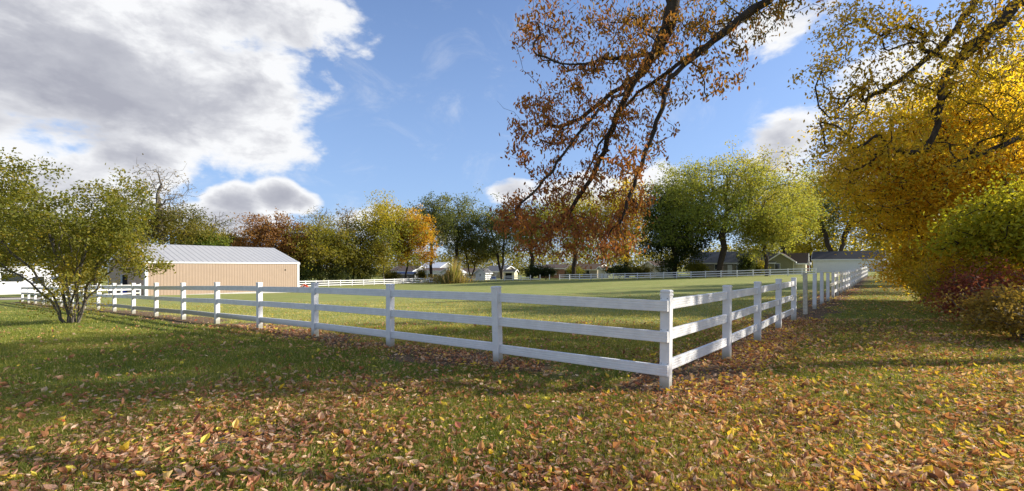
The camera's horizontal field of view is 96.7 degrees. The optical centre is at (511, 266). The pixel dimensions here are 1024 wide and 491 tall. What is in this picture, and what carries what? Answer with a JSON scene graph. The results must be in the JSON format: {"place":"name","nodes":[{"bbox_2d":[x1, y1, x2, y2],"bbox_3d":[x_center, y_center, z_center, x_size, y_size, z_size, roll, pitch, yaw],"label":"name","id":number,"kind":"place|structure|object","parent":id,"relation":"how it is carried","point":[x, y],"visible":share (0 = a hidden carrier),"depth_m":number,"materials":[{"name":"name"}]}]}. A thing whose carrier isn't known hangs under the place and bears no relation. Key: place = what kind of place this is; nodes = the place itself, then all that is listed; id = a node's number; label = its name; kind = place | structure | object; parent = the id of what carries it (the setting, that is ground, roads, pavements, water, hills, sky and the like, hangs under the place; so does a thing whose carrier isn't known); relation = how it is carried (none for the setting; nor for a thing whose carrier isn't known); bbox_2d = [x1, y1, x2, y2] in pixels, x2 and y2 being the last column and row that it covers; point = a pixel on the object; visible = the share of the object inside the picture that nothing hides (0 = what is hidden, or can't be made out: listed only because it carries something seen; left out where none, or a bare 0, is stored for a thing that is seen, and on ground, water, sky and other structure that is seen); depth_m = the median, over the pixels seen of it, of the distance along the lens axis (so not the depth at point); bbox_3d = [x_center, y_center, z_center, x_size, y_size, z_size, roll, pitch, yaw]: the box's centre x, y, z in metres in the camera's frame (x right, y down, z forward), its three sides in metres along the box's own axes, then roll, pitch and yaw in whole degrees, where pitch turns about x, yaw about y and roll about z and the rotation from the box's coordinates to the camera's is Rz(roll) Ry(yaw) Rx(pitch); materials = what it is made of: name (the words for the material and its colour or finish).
{"place":"outdoors","nodes":[
{"label":"outdoors","id":0,"kind":"place"},
{"bbox_2d":[0,297,81,299],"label":"driveway","id":1,"kind":"structure","parent":0,"point":[8,298],"depth_m":44.12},
{"bbox_2d":[0,266,60,296],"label":"motorhome","id":2,"kind":"object","parent":1,"relation":"on","point":[12,286],"visible":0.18,"depth_m":46.22,"materials":[{"name":"white paint"}]},
{"bbox_2d":[0,276,3,292],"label":"door","id":3,"kind":"structure","parent":2,"relation":"in","point":[1,285],"depth_m":45.36,"materials":[{"name":"white paint"}]},
{"bbox_2d":[1,274,22,281],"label":"window","id":4,"kind":"structure","parent":2,"relation":"in","point":[16,278],"depth_m":45.92,"materials":[{"name":"black glass"}]},
{"bbox_2d":[51,276,93,293],"bbox_3d":[-53.149,2.160,53.994,5.324,2.410,1.980,0,0,-44],"label":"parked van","id":5,"kind":"object","parent":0,"point":[52,278],"visible":0.05,"depth_m":53.62,"materials":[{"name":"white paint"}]},
{"bbox_2d":[0,267,1023,490],"bbox_3d":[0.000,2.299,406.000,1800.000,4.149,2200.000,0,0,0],"label":"ground","id":6,"kind":"structure","parent":0,"point":[612,287],"depth_m":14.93,"materials":[{"name":"plant"}]},
{"bbox_2d":[0,206,81,265],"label":"tree","id":7,"kind":"object","parent":6,"relation":"on","point":[47,245],"visible":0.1,"depth_m":73.30,"materials":[{"name":"green plant"}]},
{"bbox_2d":[0,147,175,322],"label":"tall shrub","id":8,"kind":"object","parent":6,"relation":"on","point":[39,220],"visible":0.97,"depth_m":15.44,"materials":[{"name":"green plant"}]},
{"bbox_2d":[21,205,167,285],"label":"tree","id":9,"kind":"object","parent":6,"relation":"on","point":[80,247],"visible":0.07,"depth_m":74.23,"materials":[{"name":"green plant"}]},
{"bbox_2d":[53,284,140,297],"bbox_3d":[-39.510,2.402,43.657,0.156,1.648,9.439,0,0,0],"label":"rail fence","id":10,"kind":"object","parent":6,"relation":"on","point":[121,293],"visible":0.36,"depth_m":45.77,"materials":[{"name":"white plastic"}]},
{"bbox_2d":[115,153,202,243],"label":"bare tree","id":11,"kind":"object","parent":6,"relation":"on","point":[158,193],"visible":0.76,"depth_m":81.67,"materials":[{"name":"grey plant"}]},
{"bbox_2d":[121,200,235,244],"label":"tree","id":12,"kind":"object","parent":6,"relation":"on","point":[188,227],"visible":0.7,"depth_m":83.50,"materials":[{"name":"green plant"}]},
{"bbox_2d":[169,226,232,246],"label":"tree","id":13,"kind":"object","parent":6,"relation":"on","point":[217,242],"visible":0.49,"depth_m":88.50,"materials":[{"name":"green plant"}]},
{"bbox_2d":[107,243,299,295],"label":"barn","id":14,"kind":"structure","parent":6,"relation":"on","point":[197,265],"depth_m":55.83,"materials":[{"name":"beige metal"}]},
{"bbox_2d":[123,275,126,284],"bbox_3d":[-45.499,2.195,53.502,1.900,2.450,0.030,0,0,37],"label":"doorway","id":15,"kind":"structure","parent":14,"relation":"in","point":[124,281],"depth_m":53.57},
{"bbox_2d":[198,213,237,234],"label":"bare tree","id":16,"kind":"object","parent":6,"relation":"on","point":[219,222],"visible":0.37,"depth_m":118.05,"materials":[{"name":"grey plant"}]},
{"bbox_2d":[220,231,247,245],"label":"tree","id":17,"kind":"object","parent":6,"relation":"on","point":[230,236],"visible":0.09,"depth_m":98.97,"materials":[{"name":"green plant"}]},
{"bbox_2d":[227,206,317,261],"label":"tree","id":18,"kind":"object","parent":6,"relation":"on","point":[271,231],"visible":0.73,"depth_m":95.95,"materials":[{"name":"brown plant"}]},
{"bbox_2d":[277,242,325,284],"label":"tree","id":19,"kind":"object","parent":6,"relation":"on","point":[303,262],"visible":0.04,"depth_m":101.29,"materials":[{"name":"green plant"}]},
{"bbox_2d":[299,259,332,284],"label":"bush","id":20,"kind":"object","parent":6,"relation":"on","point":[307,274],"visible":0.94,"depth_m":96.30,"materials":[{"name":"green plant"}]},
{"bbox_2d":[297,206,343,279],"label":"bare tree","id":21,"kind":"object","parent":6,"relation":"on","point":[318,220],"visible":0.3,"depth_m":120.92,"materials":[{"name":"plant"}]},
{"bbox_2d":[269,208,372,284],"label":"tree","id":22,"kind":"object","parent":6,"relation":"on","point":[323,238],"visible":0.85,"depth_m":97.66,"materials":[{"name":"green plant"}]},
{"bbox_2d":[320,257,357,284],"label":"bush","id":23,"kind":"object","parent":6,"relation":"on","point":[340,275],"visible":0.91,"depth_m":99.11,"materials":[{"name":"green plant"}]},
{"bbox_2d":[21,282,672,390],"bbox_3d":[-18.724,1.640,21.417,51.781,2.661,0.188,0,0,36],"label":"rail fence","id":24,"kind":"object","parent":6,"relation":"on","point":[496,321],"visible":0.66,"depth_m":8.48,"materials":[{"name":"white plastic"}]},
{"bbox_2d":[336,204,358,281],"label":"tree","id":25,"kind":"object","parent":6,"relation":"on","point":[347,221],"visible":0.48,"depth_m":119.70,"materials":[{"name":"plant"}]},
{"bbox_2d":[317,216,399,283],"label":"tree","id":26,"kind":"object","parent":6,"relation":"on","point":[382,249],"visible":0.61,"depth_m":102.30,"materials":[{"name":"green plant"}]},
{"bbox_2d":[299,278,432,286],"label":"rail fence","id":27,"kind":"object","parent":6,"relation":"on","point":[352,282],"visible":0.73,"depth_m":96.10,"materials":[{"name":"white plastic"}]},
{"bbox_2d":[352,261,383,283],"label":"bush","id":28,"kind":"object","parent":6,"relation":"on","point":[374,271],"visible":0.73,"depth_m":104.40,"materials":[{"name":"green plant"}]},
{"bbox_2d":[338,190,432,282],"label":"tree","id":29,"kind":"object","parent":6,"relation":"on","point":[387,220],"visible":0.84,"depth_m":106.08,"materials":[{"name":"green plant"}]},
{"bbox_2d":[382,267,401,282],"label":"bush","id":30,"kind":"object","parent":6,"relation":"on","point":[389,274],"visible":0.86,"depth_m":115.71,"materials":[{"name":"green plant"}]},
{"bbox_2d":[397,272,415,281],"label":"shed","id":31,"kind":"structure","parent":6,"relation":"on","point":[410,275],"depth_m":125.45,"materials":[{"name":"grey"}]},
{"bbox_2d":[390,266,423,276],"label":"house","id":32,"kind":"structure","parent":6,"relation":"on","point":[403,269],"depth_m":159.80,"materials":[{"name":"grey"}]},
{"bbox_2d":[389,204,442,281],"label":"tree","id":33,"kind":"object","parent":6,"relation":"on","point":[429,237],"visible":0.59,"depth_m":110.79,"materials":[{"name":"yellow plant"}]},
{"bbox_2d":[414,265,429,279],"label":"bush","id":34,"kind":"object","parent":6,"relation":"on","point":[420,274],"visible":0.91,"depth_m":123.34,"materials":[{"name":"green plant"}]},
{"bbox_2d":[395,191,461,280],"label":"tree","id":35,"kind":"object","parent":6,"relation":"on","point":[439,217],"visible":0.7,"depth_m":119.01,"materials":[{"name":"green plant"}]},
{"bbox_2d":[419,268,444,279],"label":"house","id":36,"kind":"structure","parent":6,"relation":"on","point":[436,270],"depth_m":146.00,"materials":[{"name":"white paint"}]},
{"bbox_2d":[423,262,451,267],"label":"barn house","id":37,"kind":"structure","parent":6,"relation":"on","point":[439,264],"depth_m":175.80,"materials":[{"name":"grey"}]},
{"bbox_2d":[0,237,902,279],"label":"distant woods","id":38,"kind":"object","parent":6,"relation":"on","point":[518,266],"visible":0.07,"depth_m":195.73,"materials":[{"name":"green plant"}]},
{"bbox_2d":[439,268,466,276],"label":"shed","id":39,"kind":"structure","parent":6,"relation":"on","point":[443,271],"depth_m":137.60,"materials":[{"name":"white paint"}]},
{"bbox_2d":[420,255,488,283],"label":"brush clump","id":40,"kind":"object","parent":6,"relation":"on","point":[453,274],"visible":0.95,"depth_m":98.69,"materials":[{"name":"beige plant"}]},
{"bbox_2d":[426,183,496,265],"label":"tree","id":41,"kind":"object","parent":6,"relation":"on","point":[460,210],"visible":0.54,"depth_m":125.16,"materials":[{"name":"green plant"}]},
{"bbox_2d":[463,268,478,277],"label":"house","id":42,"kind":"structure","parent":6,"relation":"on","point":[470,269],"depth_m":155.11,"materials":[{"name":"grey"}]},
{"bbox_2d":[442,232,500,279],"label":"tree","id":43,"kind":"object","parent":6,"relation":"on","point":[467,257],"visible":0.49,"depth_m":130.09,"materials":[{"name":"green plant"}]},
{"bbox_2d":[474,268,492,279],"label":"shed","id":44,"kind":"structure","parent":6,"relation":"on","point":[483,272],"depth_m":128.32,"materials":[{"name":"white paint"}]},
{"bbox_2d":[459,192,523,278],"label":"tree","id":45,"kind":"object","parent":6,"relation":"on","point":[486,241],"visible":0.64,"depth_m":123.89,"materials":[{"name":"green plant"}]},
{"bbox_2d":[488,266,513,277],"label":"house","id":46,"kind":"structure","parent":6,"relation":"on","point":[495,270],"depth_m":149.64,"materials":[{"name":"beige"}]},
{"bbox_2d":[503,269,518,278],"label":"shed","id":47,"kind":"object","parent":6,"relation":"on","point":[508,273],"visible":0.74,"depth_m":129.53,"materials":[{"name":"beige"}]},
{"bbox_2d":[505,273,511,278],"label":"doorway","id":48,"kind":"structure","parent":47,"relation":"in","point":[508,275],"depth_m":129.44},
{"bbox_2d":[0,287,1023,490],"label":"fallen leaves","id":49,"kind":"object","parent":6,"relation":"on","point":[133,450],"visible":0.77,"depth_m":4.64,"materials":[{"name":"brown plant"}]},
{"bbox_2d":[494,200,558,278],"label":"tree","id":50,"kind":"object","parent":6,"relation":"on","point":[529,240],"visible":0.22,"depth_m":122.43,"materials":[{"name":"orange plant"}]},
{"bbox_2d":[514,261,544,279],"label":"bush","id":51,"kind":"object","parent":6,"relation":"on","point":[529,271],"visible":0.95,"depth_m":111.60,"materials":[{"name":"green plant"}]},
{"bbox_2d":[534,264,559,278],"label":"bush","id":52,"kind":"object","parent":6,"relation":"on","point":[547,271],"visible":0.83,"depth_m":113.38,"materials":[{"name":"green plant"}]},
{"bbox_2d":[538,264,569,277],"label":"brick house","id":53,"kind":"structure","parent":6,"relation":"on","point":[561,268],"depth_m":132.00,"materials":[{"name":"brown"}]},
{"bbox_2d":[563,264,583,277],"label":"bush","id":54,"kind":"object","parent":6,"relation":"on","point":[578,270],"visible":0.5,"depth_m":120.51,"materials":[{"name":"green plant"}]},
{"bbox_2d":[533,172,620,277],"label":"tree","id":55,"kind":"object","parent":6,"relation":"on","point":[580,205],"visible":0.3,"depth_m":116.06,"materials":[{"name":"orange plant"}]},
{"bbox_2d":[564,264,606,277],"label":"ranch house","id":56,"kind":"structure","parent":6,"relation":"on","point":[587,270],"depth_m":122.91,"materials":[{"name":"beige"}]},
{"bbox_2d":[596,266,608,277],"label":"shed","id":57,"kind":"structure","parent":6,"relation":"on","point":[600,269],"depth_m":111.89,"materials":[{"name":"beige"}]},
{"bbox_2d":[602,258,633,278],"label":"bush","id":58,"kind":"object","parent":6,"relation":"on","point":[615,269],"visible":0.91,"depth_m":99.31,"materials":[{"name":"green plant"}]},
{"bbox_2d":[586,170,651,276],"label":"tree","id":59,"kind":"object","parent":6,"relation":"on","point":[607,212],"visible":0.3,"depth_m":110.38,"materials":[{"name":"green plant"}]},
{"bbox_2d":[622,263,654,278],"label":"bush","id":60,"kind":"object","parent":6,"relation":"on","point":[638,270],"visible":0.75,"depth_m":98.31,"materials":[{"name":"green plant"}]},
{"bbox_2d":[468,268,816,280],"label":"rail fence","id":61,"kind":"object","parent":6,"relation":"on","point":[676,274],"visible":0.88,"depth_m":89.12,"materials":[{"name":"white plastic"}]},
{"bbox_2d":[640,261,672,276],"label":"cottage","id":62,"kind":"structure","parent":6,"relation":"on","point":[655,271],"depth_m":108.51,"materials":[{"name":"beige"}]},
{"bbox_2d":[485,0,835,269],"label":"overhanging tree","id":63,"kind":"object","parent":6,"relation":"on","point":[670,12],"visible":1,"depth_m":6.56,"materials":[{"name":"orange plant"}]},
{"bbox_2d":[630,169,717,277],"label":"tree","id":64,"kind":"object","parent":6,"relation":"on","point":[676,255],"visible":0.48,"depth_m":95.09,"materials":[{"name":"green plant"}]},
{"bbox_2d":[682,259,711,275],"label":"bush","id":65,"kind":"object","parent":6,"relation":"on","point":[696,266],"visible":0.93,"depth_m":93.35,"materials":[{"name":"green plant"}]},
{"bbox_2d":[688,251,779,275],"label":"ranch house","id":66,"kind":"structure","parent":6,"relation":"on","point":[729,261],"depth_m":103.12,"materials":[{"name":"beige"}]},
{"bbox_2d":[727,265,731,272],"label":"door","id":67,"kind":"structure","parent":66,"relation":"in","point":[729,267],"depth_m":101.70,"materials":[{"name":"white paint"}]},
{"bbox_2d":[631,135,837,276],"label":"maple tree","id":68,"kind":"object","parent":6,"relation":"on","point":[727,223],"visible":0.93,"depth_m":82.76,"materials":[{"name":"green plant"}]},
{"bbox_2d":[732,247,762,274],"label":"bush","id":69,"kind":"object","parent":6,"relation":"on","point":[747,265],"visible":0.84,"depth_m":89.39,"materials":[{"name":"green plant"}]},
{"bbox_2d":[715,205,806,275],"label":"tree","id":70,"kind":"object","parent":6,"relation":"on","point":[756,232],"visible":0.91,"depth_m":82.64,"materials":[{"name":"green plant"}]},
{"bbox_2d":[752,257,770,274],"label":"bush","id":71,"kind":"object","parent":6,"relation":"on","point":[761,268],"visible":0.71,"depth_m":91.55,"materials":[{"name":"green plant"}]},
{"bbox_2d":[659,264,867,389],"bbox_3d":[23.334,0.735,31.576,0.209,2.076,66.452,0,0,40],"label":"rail fence","id":72,"kind":"object","parent":6,"relation":"on","point":[728,316],"visible":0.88,"depth_m":9.18,"materials":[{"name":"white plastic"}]},
{"bbox_2d":[768,252,796,273],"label":"house wing","id":73,"kind":"structure","parent":6,"relation":"on","point":[783,261],"depth_m":95.59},
{"bbox_2d":[745,177,831,254],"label":"tree","id":74,"kind":"object","parent":6,"relation":"on","point":[807,228],"visible":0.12,"depth_m":96.99,"materials":[{"name":"green plant"}]},
{"bbox_2d":[786,253,809,273],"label":"porch gable","id":75,"kind":"structure","parent":6,"relation":"on","point":[802,260],"depth_m":95.19,"materials":[{"name":"beige"}]},
{"bbox_2d":[780,215,851,270],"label":"tree","id":76,"kind":"object","parent":6,"relation":"on","point":[803,247],"visible":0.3,"depth_m":126.48,"materials":[{"name":"green plant"}]},
{"bbox_2d":[790,158,887,250],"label":"tree","id":77,"kind":"object","parent":6,"relation":"on","point":[827,237],"visible":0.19,"depth_m":114.28,"materials":[{"name":"green plant"}]},
{"bbox_2d":[811,250,885,271],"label":"garage","id":78,"kind":"structure","parent":6,"relation":"on","point":[827,261],"depth_m":102.18,"materials":[{"name":"white paint"}]},
{"bbox_2d":[839,205,897,254],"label":"tree","id":79,"kind":"object","parent":6,"relation":"on","point":[876,243],"visible":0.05,"depth_m":127.09,"materials":[{"name":"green plant"}]},
{"bbox_2d":[775,0,1023,197],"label":"overhanging tree","id":80,"kind":"object","parent":6,"relation":"on","point":[980,42],"visible":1,"depth_m":9.18,"materials":[{"name":"yellow plant"}]},
{"bbox_2d":[857,207,950,302],"bbox_3d":[18.358,-0.630,20.207,5.240,4.716,5.419,0,0,27],"label":"bush","id":81,"kind":"object","parent":6,"relation":"on","point":[895,264],"visible":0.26,"depth_m":20.55,"materials":[{"name":"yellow plant"}]},
{"bbox_2d":[786,39,1023,259],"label":"tree","id":82,"kind":"object","parent":6,"relation":"on","point":[900,176],"visible":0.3,"depth_m":20.19,"materials":[{"name":"yellow plant"}]},
{"bbox_2d":[875,202,935,262],"bbox_3d":[33.403,-4.155,36.339,7.944,11.609,7.116,0,0,0],"label":"tree","id":83,"kind":"object","parent":6,"relation":"on","point":[891,246],"visible":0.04,"depth_m":37.21,"materials":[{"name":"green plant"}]},
{"bbox_2d":[883,109,1023,286],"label":"tree","id":84,"kind":"object","parent":6,"relation":"on","point":[1013,161],"visible":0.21,"depth_m":17.57,"materials":[{"name":"yellow plant"}]},
{"bbox_2d":[887,236,1023,312],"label":"bush","id":85,"kind":"object","parent":6,"relation":"on","point":[931,278],"visible":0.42,"depth_m":14.35,"materials":[{"name":"plant"}]},
{"bbox_2d":[899,158,1023,271],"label":"bush","id":86,"kind":"object","parent":6,"relation":"on","point":[997,223],"visible":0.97,"depth_m":13.63,"materials":[{"name":"green plant"}]},
{"bbox_2d":[910,252,1023,324],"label":"bush","id":87,"kind":"object","parent":6,"relation":"on","point":[979,282],"visible":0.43,"depth_m":12.11,"materials":[{"name":"red plant"}]},
{"bbox_2d":[927,5,1023,123],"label":"tree","id":88,"kind":"object","parent":6,"relation":"on","point":[1017,62],"visible":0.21,"depth_m":26.32,"materials":[{"name":"yellow plant"}]},
{"bbox_2d":[930,277,1023,339],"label":"bush","id":89,"kind":"object","parent":6,"relation":"on","point":[1000,310],"visible":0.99,"depth_m":9.97,"materials":[{"name":"green plant"}]},
{"bbox_2d":[966,0,1023,59],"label":"tree","id":90,"kind":"object","parent":6,"relation":"on","point":[1019,30],"visible":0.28,"depth_m":17.19,"materials":[{"name":"yellow plant"}]},
{"bbox_2d":[994,38,1023,118],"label":"tree","id":91,"kind":"object","parent":6,"relation":"on","point":[1012,64],"visible":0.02,"depth_m":38.86,"materials":[{"name":"yellow plant"}]},
{"bbox_2d":[996,7,1023,123],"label":"tree","id":92,"kind":"object","parent":6,"relation":"on","point":[1021,36],"visible":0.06,"depth_m":31.57,"materials":[{"name":"yellow plant"}]},
{"bbox_2d":[0,0,1023,267],"label":"sky","id":93,"kind":"structure","parent":0,"point":[294,107],"materials":[{"name":"blue"}]}
]}

